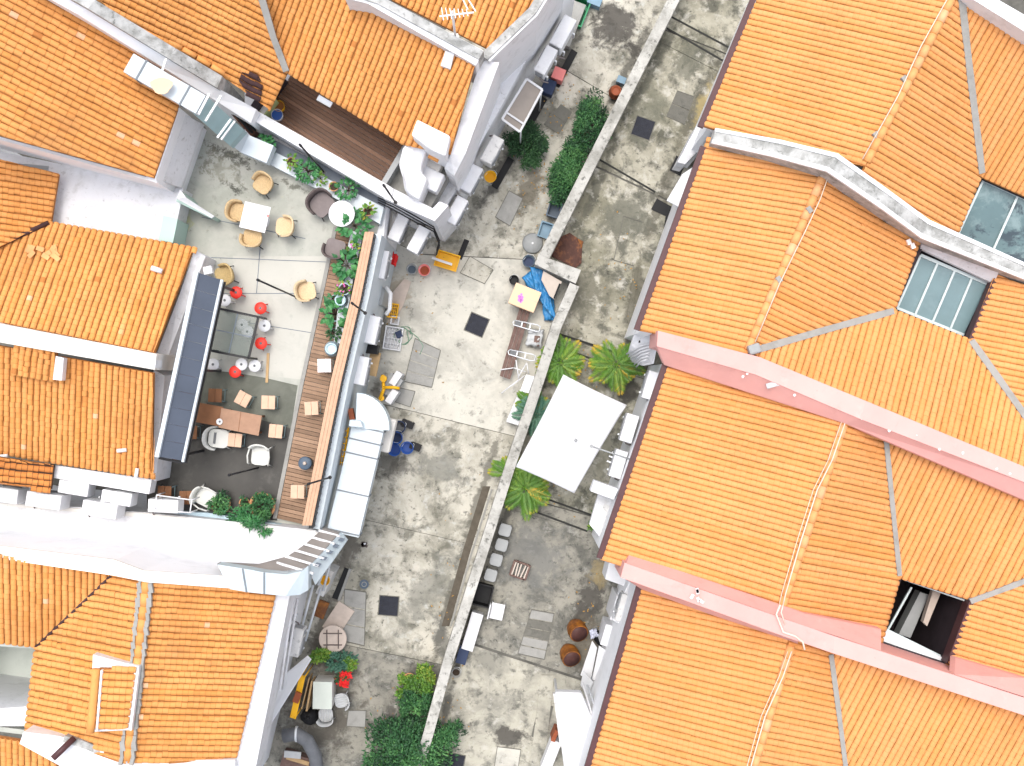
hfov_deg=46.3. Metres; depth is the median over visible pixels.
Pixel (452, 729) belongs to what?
bush
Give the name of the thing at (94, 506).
air conditioner
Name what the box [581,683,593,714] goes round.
awning pole
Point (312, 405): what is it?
wooden stool
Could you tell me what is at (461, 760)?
manhole cover
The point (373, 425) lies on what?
lane duct
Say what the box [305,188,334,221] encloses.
wicker armchair
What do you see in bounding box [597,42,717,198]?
yard pavement
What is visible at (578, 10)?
trough
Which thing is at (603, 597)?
drain kerb
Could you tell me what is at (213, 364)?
round stool
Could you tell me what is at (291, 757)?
cardboard heap
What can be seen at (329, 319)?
potted plant
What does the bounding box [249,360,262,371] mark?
round stool
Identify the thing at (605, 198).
yard pavement
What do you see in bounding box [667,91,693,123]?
access hatch
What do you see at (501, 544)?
square stool
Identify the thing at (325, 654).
bush
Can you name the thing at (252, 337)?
glass table
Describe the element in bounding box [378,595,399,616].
manhole cover
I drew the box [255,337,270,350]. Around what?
round stool
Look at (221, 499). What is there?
potted plant
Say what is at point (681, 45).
yard pavement
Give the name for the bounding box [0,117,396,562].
terrace building
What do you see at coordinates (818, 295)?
shophouse
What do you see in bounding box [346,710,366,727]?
access hatch
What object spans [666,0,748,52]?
yard pavement
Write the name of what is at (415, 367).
access hatch
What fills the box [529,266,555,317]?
tarpaulin
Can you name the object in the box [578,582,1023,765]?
shophouse
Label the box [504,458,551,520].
palm
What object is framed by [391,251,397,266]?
red cloth
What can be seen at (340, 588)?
lane trench
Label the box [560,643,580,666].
storage jar
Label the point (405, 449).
drum
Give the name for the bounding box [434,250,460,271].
plastic tray
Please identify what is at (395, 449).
drum
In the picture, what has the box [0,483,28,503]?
air conditioner
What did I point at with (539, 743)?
drain kerb
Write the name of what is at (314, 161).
lamp pole
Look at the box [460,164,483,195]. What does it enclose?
air conditioner
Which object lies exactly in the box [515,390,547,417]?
palm
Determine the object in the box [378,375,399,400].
pipe stand
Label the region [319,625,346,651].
round stand
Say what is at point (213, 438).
armchair
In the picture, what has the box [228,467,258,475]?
lamp pole
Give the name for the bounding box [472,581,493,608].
crate
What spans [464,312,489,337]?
manhole cover
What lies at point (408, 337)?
garden hose
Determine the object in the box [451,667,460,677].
concrete pot
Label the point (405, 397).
access hatch
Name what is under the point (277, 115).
paint bucket
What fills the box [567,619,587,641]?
storage jar
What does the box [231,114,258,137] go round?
closed parasol
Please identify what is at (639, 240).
drain kerb
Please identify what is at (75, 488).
air conditioner
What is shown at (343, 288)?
potted plant
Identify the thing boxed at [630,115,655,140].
manhole cover
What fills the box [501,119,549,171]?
bush
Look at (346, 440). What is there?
yellow ladder
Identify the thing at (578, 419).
umbrella
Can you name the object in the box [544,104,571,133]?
access hatch
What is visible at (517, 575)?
wooden pallet
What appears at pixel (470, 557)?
drain kerb
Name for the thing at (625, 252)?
access hatch
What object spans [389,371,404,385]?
box
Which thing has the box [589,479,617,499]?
ledge
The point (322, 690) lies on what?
counter
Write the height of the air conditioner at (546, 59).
0.960 m
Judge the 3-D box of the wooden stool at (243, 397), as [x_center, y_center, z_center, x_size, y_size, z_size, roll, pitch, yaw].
[-7.173,0.423,32.166,0.461,0.472,0.361,29,90,0]
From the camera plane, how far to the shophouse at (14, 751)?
29.61 m
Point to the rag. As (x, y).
(593, 633)
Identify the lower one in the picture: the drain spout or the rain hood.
the drain spout
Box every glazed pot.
[324,341,338,356]
[334,294,347,307]
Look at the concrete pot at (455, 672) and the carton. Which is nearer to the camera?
the carton
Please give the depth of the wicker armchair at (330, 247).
31.92 m
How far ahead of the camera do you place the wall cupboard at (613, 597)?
35.22 m
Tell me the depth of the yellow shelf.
34.60 m
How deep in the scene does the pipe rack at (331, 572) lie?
34.38 m
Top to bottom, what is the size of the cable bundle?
2.121 m
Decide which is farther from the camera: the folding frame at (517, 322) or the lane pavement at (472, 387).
the lane pavement at (472, 387)
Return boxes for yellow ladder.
[340,427,348,465]
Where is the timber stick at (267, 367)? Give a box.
[265,353,269,382]
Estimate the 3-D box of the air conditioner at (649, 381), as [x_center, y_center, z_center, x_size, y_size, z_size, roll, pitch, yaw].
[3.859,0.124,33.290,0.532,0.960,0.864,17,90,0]
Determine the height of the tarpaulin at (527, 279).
0.168 m
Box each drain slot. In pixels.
[492,157,513,188]
[526,96,546,128]
[556,49,576,87]
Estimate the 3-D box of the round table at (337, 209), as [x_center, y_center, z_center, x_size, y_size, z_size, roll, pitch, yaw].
[-4.500,-4.473,32.025,0.690,0.750,0.690,0,90,0]
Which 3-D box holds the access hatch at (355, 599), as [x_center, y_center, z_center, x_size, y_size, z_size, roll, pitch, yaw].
[-4.734,7.042,35.988,0.672,0.024,1.702,2,90,0]
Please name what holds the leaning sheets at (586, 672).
attached to the shophouse at (676, 683)
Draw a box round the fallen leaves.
[365,74,636,727]
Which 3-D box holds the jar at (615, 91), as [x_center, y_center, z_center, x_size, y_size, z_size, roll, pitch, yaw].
[3.088,-8.662,35.750,0.420,0.500,0.420,0,90,0]
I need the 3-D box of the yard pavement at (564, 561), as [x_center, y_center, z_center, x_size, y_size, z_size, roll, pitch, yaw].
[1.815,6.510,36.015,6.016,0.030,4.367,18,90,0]
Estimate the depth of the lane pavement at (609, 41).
36.00 m
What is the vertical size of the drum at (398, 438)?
0.420 m
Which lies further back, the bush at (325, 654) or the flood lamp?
the bush at (325, 654)
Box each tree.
[361,712,460,765]
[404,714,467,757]
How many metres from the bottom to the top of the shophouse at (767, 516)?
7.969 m
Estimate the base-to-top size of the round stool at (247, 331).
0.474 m
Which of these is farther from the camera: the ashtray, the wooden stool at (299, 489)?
the wooden stool at (299, 489)
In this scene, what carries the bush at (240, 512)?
on the terrace building
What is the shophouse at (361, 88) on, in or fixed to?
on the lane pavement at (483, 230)
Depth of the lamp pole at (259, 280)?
30.63 m
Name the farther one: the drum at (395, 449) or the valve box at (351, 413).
the drum at (395, 449)
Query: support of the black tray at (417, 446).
on the lane pavement at (450, 462)
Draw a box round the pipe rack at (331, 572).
[302,563,339,640]
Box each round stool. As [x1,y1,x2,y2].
[208,358,221,369]
[221,294,234,307]
[229,366,243,377]
[230,286,245,299]
[235,358,248,370]
[236,319,249,330]
[241,326,256,338]
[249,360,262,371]
[254,302,268,314]
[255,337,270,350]
[258,320,273,332]
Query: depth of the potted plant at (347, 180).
31.72 m
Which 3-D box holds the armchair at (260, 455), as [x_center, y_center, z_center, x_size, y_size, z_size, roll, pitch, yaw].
[-6.722,1.927,31.997,0.624,0.810,0.622,6,90,0]
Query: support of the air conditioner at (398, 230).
attached to the shophouse at (361, 88)
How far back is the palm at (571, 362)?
35.16 m
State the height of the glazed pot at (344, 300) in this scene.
0.450 m
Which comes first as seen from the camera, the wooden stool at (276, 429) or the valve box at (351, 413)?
the wooden stool at (276, 429)
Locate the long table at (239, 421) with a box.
[196,403,264,435]
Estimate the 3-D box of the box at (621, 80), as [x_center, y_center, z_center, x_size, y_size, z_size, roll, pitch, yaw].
[3.265,-9.044,35.861,0.268,0.277,0.206,22,90,0]
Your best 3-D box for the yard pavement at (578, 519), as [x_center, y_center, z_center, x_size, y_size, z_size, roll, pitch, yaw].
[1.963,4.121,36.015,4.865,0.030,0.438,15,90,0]
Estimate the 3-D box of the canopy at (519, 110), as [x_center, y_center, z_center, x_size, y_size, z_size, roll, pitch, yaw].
[0.314,-7.742,34.668,0.653,2.665,1.399,31,90,0]
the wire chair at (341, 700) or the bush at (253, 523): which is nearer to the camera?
the bush at (253, 523)
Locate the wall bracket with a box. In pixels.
[590,445,629,462]
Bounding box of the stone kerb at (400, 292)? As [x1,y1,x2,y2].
[388,279,410,322]
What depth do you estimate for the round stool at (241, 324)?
31.94 m
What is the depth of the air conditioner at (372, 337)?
32.91 m
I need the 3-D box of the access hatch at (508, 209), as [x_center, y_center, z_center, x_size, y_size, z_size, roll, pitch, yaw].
[-0.073,-5.248,35.988,0.533,0.024,0.946,27,90,0]
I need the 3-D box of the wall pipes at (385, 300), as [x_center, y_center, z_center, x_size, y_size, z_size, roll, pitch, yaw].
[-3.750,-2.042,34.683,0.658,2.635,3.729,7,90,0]
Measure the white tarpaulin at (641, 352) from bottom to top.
1.385 m
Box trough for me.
[565,0,585,48]
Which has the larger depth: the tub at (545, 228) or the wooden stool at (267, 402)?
the tub at (545, 228)
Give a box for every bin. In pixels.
[298,456,312,469]
[541,77,556,97]
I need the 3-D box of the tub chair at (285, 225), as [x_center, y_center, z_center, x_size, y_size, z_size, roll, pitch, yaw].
[-6.038,-4.167,32.017,0.533,0.770,0.600,6,90,0]
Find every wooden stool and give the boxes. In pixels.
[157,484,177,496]
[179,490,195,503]
[192,425,202,438]
[208,388,227,401]
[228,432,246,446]
[234,389,253,407]
[261,395,279,408]
[268,423,286,438]
[290,483,307,498]
[304,401,322,414]
[317,359,334,372]
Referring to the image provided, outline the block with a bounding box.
[534,336,539,345]
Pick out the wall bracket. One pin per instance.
(591, 446)
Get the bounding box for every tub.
[484,170,496,182]
[537,221,553,238]
[546,201,562,218]
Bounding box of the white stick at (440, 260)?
[432,257,451,265]
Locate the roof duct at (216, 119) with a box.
[123,54,275,165]
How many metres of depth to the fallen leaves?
35.97 m
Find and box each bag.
[300,708,318,724]
[360,542,367,547]
[455,644,468,664]
[525,328,544,347]
[594,630,601,645]
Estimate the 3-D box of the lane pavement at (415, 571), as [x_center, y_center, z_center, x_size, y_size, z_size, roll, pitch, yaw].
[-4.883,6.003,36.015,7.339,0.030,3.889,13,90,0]
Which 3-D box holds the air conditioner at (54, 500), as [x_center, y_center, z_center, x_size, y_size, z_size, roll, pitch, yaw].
[-12.119,3.080,31.370,0.994,1.100,0.593,9,90,0]
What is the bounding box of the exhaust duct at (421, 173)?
[399,120,450,202]
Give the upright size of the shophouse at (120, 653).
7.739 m
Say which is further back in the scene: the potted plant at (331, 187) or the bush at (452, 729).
the bush at (452, 729)
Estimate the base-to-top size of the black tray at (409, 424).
0.327 m
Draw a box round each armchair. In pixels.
[189,482,217,511]
[202,426,231,450]
[246,443,273,466]
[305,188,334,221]
[321,238,347,261]
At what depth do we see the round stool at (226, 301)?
31.94 m
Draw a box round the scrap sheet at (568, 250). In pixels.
[551,233,582,267]
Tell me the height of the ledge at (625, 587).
1.212 m
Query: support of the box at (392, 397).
on the lane pavement at (472, 387)
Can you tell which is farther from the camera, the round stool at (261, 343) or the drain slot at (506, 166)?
the drain slot at (506, 166)
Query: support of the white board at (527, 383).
on the yard wall
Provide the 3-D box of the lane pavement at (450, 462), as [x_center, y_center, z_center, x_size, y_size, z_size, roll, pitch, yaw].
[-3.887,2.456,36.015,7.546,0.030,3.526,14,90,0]
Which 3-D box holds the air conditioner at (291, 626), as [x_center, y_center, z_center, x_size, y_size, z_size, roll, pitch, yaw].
[-6.174,6.480,32.420,0.594,1.100,0.994,12,90,0]
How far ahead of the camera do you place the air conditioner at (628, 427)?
33.01 m
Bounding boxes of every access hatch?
[343,589,365,645]
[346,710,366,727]
[395,388,414,406]
[404,338,440,387]
[460,256,492,283]
[494,746,520,765]
[495,190,522,225]
[518,609,553,659]
[531,706,552,736]
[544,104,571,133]
[614,216,642,265]
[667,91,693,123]
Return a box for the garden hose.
[394,326,422,353]
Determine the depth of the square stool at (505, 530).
35.54 m
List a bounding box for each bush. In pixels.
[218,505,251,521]
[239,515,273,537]
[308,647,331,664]
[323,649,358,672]
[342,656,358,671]
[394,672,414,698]
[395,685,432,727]
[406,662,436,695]
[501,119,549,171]
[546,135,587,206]
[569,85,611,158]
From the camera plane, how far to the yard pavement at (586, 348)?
36.00 m
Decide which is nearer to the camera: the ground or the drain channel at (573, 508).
the drain channel at (573, 508)
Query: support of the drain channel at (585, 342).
on the yard pavement at (605, 198)
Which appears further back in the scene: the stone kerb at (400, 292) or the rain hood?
the stone kerb at (400, 292)
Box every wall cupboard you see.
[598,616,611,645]
[606,586,617,619]
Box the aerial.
[439,0,475,36]
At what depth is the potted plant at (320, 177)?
31.82 m
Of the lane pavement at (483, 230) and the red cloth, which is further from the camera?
the lane pavement at (483, 230)
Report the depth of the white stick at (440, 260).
35.78 m
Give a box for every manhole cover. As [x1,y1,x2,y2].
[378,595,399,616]
[445,752,465,765]
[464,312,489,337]
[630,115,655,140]
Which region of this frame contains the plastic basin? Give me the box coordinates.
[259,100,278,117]
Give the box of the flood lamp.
[766,382,778,388]
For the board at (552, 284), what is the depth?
35.09 m
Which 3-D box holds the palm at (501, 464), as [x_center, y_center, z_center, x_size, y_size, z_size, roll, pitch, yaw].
[-0.144,2.655,35.553,1.150,0.898,1.101,28,90,0]
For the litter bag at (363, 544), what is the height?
0.080 m
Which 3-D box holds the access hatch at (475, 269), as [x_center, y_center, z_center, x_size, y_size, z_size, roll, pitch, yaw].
[-1.058,-3.352,35.988,0.839,0.024,0.600,30,90,0]
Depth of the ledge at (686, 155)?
33.60 m
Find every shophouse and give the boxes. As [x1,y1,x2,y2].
[0,0,220,221]
[0,149,215,369]
[0,345,178,493]
[0,527,311,765]
[0,735,58,765]
[48,0,525,241]
[392,0,573,84]
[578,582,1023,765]
[592,363,1023,714]
[624,137,1023,500]
[685,0,1023,284]
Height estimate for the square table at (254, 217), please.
0.750 m
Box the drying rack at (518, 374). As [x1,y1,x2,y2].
[500,360,528,393]
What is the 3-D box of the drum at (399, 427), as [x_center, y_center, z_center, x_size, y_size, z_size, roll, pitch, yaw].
[-3.343,1.292,35.790,0.409,0.420,0.423,0,90,0]
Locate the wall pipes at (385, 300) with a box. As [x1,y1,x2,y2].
[366,285,392,376]
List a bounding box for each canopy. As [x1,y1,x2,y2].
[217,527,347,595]
[501,78,542,143]
[553,678,590,765]
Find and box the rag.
[589,628,598,638]
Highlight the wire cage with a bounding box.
[154,492,199,512]
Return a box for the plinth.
[540,735,559,765]
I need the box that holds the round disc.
[522,233,542,253]
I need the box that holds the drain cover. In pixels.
[458,239,468,259]
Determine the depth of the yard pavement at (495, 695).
36.00 m
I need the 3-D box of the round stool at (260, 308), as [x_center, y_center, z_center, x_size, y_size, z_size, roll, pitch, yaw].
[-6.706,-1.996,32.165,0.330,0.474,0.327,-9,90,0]
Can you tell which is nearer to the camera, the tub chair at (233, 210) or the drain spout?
the drain spout
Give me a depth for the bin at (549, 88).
35.57 m
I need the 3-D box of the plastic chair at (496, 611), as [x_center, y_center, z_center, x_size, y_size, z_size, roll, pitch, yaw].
[-0.463,6.775,35.606,0.476,0.791,0.480,12,90,0]
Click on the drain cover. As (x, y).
(463, 247)
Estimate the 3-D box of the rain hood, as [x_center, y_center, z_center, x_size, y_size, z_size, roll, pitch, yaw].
[4.792,-5.557,33.444,0.400,0.112,1.279,28,90,0]
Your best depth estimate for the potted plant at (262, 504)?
31.85 m
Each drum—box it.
[389,442,400,455]
[393,430,402,443]
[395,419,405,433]
[401,440,413,453]
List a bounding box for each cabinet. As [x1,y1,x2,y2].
[159,216,188,244]
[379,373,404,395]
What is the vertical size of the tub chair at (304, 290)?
0.770 m
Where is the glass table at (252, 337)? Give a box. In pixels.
[211,308,266,359]
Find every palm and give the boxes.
[487,455,524,485]
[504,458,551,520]
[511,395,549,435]
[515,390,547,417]
[535,334,585,385]
[588,338,646,394]
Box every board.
[521,375,533,392]
[541,271,561,298]
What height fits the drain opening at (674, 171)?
0.020 m
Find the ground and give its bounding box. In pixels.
[0,0,1023,738]
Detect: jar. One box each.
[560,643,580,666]
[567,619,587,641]
[609,85,621,99]
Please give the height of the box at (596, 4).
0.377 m
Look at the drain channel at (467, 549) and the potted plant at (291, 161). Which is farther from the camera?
the drain channel at (467, 549)
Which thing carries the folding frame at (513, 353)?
on the bench
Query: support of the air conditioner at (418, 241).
attached to the shophouse at (361, 88)
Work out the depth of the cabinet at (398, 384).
35.27 m
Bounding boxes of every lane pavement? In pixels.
[263,637,441,765]
[301,520,478,663]
[365,405,513,545]
[366,244,567,435]
[400,29,616,259]
[554,0,666,94]
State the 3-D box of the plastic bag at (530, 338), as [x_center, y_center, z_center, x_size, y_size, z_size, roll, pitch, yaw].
[0.675,-1.348,35.620,0.506,0.219,0.586,11,90,0]
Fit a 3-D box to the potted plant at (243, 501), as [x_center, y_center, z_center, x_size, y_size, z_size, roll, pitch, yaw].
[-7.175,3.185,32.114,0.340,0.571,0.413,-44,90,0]
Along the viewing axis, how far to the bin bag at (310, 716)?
35.68 m
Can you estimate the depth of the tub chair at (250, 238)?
31.96 m
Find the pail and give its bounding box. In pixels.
[390,316,399,324]
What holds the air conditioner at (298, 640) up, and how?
attached to the shophouse at (120, 653)
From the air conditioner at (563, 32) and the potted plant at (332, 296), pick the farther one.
the air conditioner at (563, 32)
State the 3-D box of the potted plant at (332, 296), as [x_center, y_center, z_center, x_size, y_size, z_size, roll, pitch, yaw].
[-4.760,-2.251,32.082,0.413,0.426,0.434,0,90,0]
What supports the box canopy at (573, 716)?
on the yard pavement at (495, 695)
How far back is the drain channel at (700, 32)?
35.99 m
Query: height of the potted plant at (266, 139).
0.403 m
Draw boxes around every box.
[203,266,213,274]
[348,408,355,419]
[385,389,400,404]
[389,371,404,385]
[395,330,402,338]
[461,609,482,651]
[550,723,557,741]
[551,66,565,84]
[586,0,601,9]
[616,75,626,85]
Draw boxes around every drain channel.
[442,486,489,625]
[534,510,587,531]
[548,499,590,515]
[559,333,611,351]
[599,159,655,192]
[666,27,722,61]
[672,16,728,47]
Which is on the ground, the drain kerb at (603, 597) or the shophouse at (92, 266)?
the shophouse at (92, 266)
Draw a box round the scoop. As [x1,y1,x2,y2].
[320,574,330,584]
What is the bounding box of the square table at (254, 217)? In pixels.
[239,201,270,232]
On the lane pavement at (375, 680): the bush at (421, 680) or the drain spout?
the bush at (421, 680)
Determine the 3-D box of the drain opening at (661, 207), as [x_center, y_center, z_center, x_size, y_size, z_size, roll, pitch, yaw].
[4.531,-5.039,35.975,0.805,0.020,0.696,29,90,0]
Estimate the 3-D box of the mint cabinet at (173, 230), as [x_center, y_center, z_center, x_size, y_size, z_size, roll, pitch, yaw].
[-8.973,-4.010,31.835,0.380,1.130,0.640,11,90,0]
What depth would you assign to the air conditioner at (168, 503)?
31.01 m
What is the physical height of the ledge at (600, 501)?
0.262 m
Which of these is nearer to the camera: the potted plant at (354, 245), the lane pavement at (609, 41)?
the potted plant at (354, 245)
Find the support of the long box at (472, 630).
on the yard pavement at (564, 561)
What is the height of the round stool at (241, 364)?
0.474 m
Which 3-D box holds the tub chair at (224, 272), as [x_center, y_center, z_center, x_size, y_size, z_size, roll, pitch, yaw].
[-7.654,-2.879,32.017,0.533,0.770,0.600,-17,90,0]
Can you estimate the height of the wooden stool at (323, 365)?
0.472 m
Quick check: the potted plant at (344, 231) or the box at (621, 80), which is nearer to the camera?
the potted plant at (344, 231)
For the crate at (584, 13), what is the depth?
35.92 m
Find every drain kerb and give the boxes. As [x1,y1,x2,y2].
[450,489,492,625]
[530,675,553,765]
[593,578,610,625]
[626,147,676,323]
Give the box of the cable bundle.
[378,197,439,254]
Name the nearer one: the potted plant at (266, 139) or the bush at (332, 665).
the potted plant at (266, 139)
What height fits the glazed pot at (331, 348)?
0.500 m
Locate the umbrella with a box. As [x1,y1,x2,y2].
[516,375,626,492]
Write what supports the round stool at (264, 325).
on the terrace building
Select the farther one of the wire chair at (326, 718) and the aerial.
the wire chair at (326, 718)
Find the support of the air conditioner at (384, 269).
attached to the terrace building
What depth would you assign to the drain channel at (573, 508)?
35.99 m
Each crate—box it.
[382,325,403,350]
[386,303,398,318]
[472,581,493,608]
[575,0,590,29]
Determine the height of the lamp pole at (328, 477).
1.263 m
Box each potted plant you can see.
[204,488,230,515]
[238,494,249,508]
[246,491,275,523]
[258,133,275,152]
[283,153,298,170]
[293,156,319,183]
[312,171,327,186]
[319,295,348,329]
[325,325,342,342]
[326,291,338,303]
[329,181,337,190]
[330,248,358,280]
[334,176,359,200]
[335,206,373,243]
[335,280,352,295]
[346,239,361,258]
[359,201,376,219]
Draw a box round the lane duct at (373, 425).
[327,392,397,537]
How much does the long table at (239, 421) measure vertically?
0.766 m
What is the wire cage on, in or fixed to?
on the air conditioner at (168, 503)
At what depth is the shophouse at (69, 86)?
28.79 m
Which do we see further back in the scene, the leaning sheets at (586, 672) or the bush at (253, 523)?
the leaning sheets at (586, 672)
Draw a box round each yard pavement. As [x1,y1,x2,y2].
[434,641,585,765]
[461,507,617,677]
[503,496,592,531]
[511,351,643,513]
[550,168,671,364]
[558,337,650,378]
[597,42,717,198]
[659,31,725,70]
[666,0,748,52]
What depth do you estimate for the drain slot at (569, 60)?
35.97 m
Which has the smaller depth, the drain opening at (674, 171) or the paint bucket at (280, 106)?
the paint bucket at (280, 106)
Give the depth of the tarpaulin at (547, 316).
35.73 m
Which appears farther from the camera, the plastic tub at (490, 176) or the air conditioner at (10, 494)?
the plastic tub at (490, 176)
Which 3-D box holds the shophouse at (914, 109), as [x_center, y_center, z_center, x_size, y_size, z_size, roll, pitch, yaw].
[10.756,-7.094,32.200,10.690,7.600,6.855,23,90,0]
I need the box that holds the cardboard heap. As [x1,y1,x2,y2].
[280,747,309,765]
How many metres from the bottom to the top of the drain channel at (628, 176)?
0.030 m
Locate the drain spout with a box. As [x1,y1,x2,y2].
[51,736,75,759]
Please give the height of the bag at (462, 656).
0.377 m
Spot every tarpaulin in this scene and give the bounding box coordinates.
[522,271,540,300]
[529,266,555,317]
[542,298,554,320]
[626,330,655,367]
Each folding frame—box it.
[507,349,535,360]
[512,320,540,331]
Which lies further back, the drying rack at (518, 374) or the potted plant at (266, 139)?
the drying rack at (518, 374)
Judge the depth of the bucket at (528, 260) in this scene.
35.88 m
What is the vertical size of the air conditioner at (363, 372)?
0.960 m
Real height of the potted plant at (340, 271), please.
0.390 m
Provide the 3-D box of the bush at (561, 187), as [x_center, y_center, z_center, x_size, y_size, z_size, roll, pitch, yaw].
[1.603,-6.242,35.439,1.179,1.151,2.157,19,90,0]
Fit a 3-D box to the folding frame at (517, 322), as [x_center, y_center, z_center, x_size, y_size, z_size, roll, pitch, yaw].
[0.424,-1.701,35.510,0.857,0.035,0.240,14,90,0]
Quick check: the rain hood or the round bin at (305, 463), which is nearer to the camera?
the round bin at (305, 463)
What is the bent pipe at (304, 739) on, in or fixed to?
attached to the shophouse at (120, 653)
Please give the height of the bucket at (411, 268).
0.260 m
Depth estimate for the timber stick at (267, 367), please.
32.35 m
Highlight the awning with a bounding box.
[154,271,234,463]
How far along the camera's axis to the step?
35.91 m
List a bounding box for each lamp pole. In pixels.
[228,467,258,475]
[256,278,295,298]
[298,143,325,173]
[307,476,331,484]
[351,302,366,314]
[382,184,396,203]
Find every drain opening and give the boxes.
[651,199,670,226]
[670,155,682,175]
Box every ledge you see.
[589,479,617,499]
[589,494,611,535]
[602,561,625,585]
[610,580,629,622]
[672,125,699,170]
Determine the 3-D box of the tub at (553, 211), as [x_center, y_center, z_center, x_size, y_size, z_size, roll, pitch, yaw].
[1.265,-5.162,35.829,0.402,0.342,0.462,18,90,0]
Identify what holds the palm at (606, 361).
on the yard pavement at (586, 348)
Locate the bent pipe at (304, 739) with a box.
[281,726,323,765]
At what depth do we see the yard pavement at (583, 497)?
36.00 m
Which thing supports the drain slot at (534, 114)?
on the lane pavement at (483, 230)
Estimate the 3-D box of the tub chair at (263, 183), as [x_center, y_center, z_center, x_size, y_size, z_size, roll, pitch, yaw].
[-6.631,-5.327,32.017,0.600,0.770,0.533,34,90,0]
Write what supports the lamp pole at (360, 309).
on the terrace building
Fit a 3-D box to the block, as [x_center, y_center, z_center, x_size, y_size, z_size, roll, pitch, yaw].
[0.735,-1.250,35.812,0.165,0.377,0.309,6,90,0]
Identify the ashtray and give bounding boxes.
[216,419,222,424]
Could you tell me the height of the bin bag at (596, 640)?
0.460 m
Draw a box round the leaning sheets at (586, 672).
[580,641,604,695]
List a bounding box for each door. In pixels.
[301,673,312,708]
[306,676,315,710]
[595,504,608,534]
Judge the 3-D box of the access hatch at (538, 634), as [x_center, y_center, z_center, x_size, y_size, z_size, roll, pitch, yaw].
[0.720,7.530,35.988,0.833,0.024,1.433,12,90,0]
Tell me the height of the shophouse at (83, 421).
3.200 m
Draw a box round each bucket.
[271,109,282,121]
[275,100,284,111]
[406,263,416,273]
[418,263,430,275]
[509,274,518,284]
[523,254,535,266]
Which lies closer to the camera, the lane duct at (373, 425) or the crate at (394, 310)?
the lane duct at (373, 425)
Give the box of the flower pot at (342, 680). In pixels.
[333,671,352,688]
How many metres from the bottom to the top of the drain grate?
0.028 m
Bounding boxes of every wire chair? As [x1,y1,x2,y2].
[316,705,335,726]
[334,689,350,710]
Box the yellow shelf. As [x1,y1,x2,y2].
[290,663,313,718]
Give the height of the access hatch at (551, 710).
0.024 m
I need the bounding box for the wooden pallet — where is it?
[509,560,530,580]
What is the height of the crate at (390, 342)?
0.162 m
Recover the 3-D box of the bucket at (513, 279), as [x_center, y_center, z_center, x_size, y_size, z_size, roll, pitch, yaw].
[0.068,-3.087,35.850,0.312,0.300,0.322,0,90,0]
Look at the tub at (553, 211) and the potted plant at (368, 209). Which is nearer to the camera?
the potted plant at (368, 209)
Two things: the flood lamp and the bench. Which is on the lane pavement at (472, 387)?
the bench
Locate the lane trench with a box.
[332,568,351,600]
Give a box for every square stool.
[484,566,497,581]
[489,551,502,566]
[495,536,508,551]
[498,521,511,536]
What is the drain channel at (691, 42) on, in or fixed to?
on the yard pavement at (718, 20)
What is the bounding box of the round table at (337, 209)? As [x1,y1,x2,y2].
[329,201,354,226]
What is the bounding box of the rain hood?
[667,168,691,206]
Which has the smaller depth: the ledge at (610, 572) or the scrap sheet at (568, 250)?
the ledge at (610, 572)
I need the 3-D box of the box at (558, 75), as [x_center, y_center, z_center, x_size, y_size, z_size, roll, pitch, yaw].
[1.382,-9.162,35.736,0.350,0.527,0.350,22,90,0]
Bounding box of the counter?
[301,673,335,710]
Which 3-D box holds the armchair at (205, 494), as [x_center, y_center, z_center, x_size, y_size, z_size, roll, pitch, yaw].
[-8.197,3.049,31.997,0.622,0.810,0.624,27,90,0]
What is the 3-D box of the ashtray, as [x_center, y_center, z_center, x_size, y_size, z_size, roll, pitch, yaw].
[-7.714,1.021,31.608,0.170,0.045,0.170,0,90,0]
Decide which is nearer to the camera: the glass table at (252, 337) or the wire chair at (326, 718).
the glass table at (252, 337)
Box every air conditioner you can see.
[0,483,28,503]
[25,490,70,510]
[58,479,95,496]
[81,496,125,519]
[100,488,138,506]
[148,496,183,514]
[286,621,307,656]
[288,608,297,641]
[354,354,372,385]
[364,313,383,344]
[379,250,391,280]
[387,213,410,244]
[407,223,431,255]
[447,195,468,227]
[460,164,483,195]
[480,134,503,167]
[534,45,557,82]
[549,14,575,58]
[607,448,627,480]
[613,590,626,621]
[617,413,638,445]
[639,370,657,400]
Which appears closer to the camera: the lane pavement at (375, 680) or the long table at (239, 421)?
the long table at (239, 421)
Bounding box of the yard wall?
[418,0,679,765]
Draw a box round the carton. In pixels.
[508,283,540,312]
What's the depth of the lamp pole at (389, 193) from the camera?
30.57 m
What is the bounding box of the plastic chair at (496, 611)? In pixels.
[487,600,505,620]
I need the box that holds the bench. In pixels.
[500,308,529,378]
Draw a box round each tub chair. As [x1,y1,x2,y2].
[214,263,238,285]
[224,199,243,221]
[239,229,265,249]
[251,170,278,198]
[276,215,296,238]
[293,279,318,302]
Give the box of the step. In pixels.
[322,601,354,628]
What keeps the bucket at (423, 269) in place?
on the lane pavement at (472, 387)
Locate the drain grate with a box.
[359,580,368,588]
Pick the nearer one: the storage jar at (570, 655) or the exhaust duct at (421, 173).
the exhaust duct at (421, 173)
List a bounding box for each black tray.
[400,419,414,428]
[409,441,421,451]
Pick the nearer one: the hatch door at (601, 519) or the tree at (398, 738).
the hatch door at (601, 519)

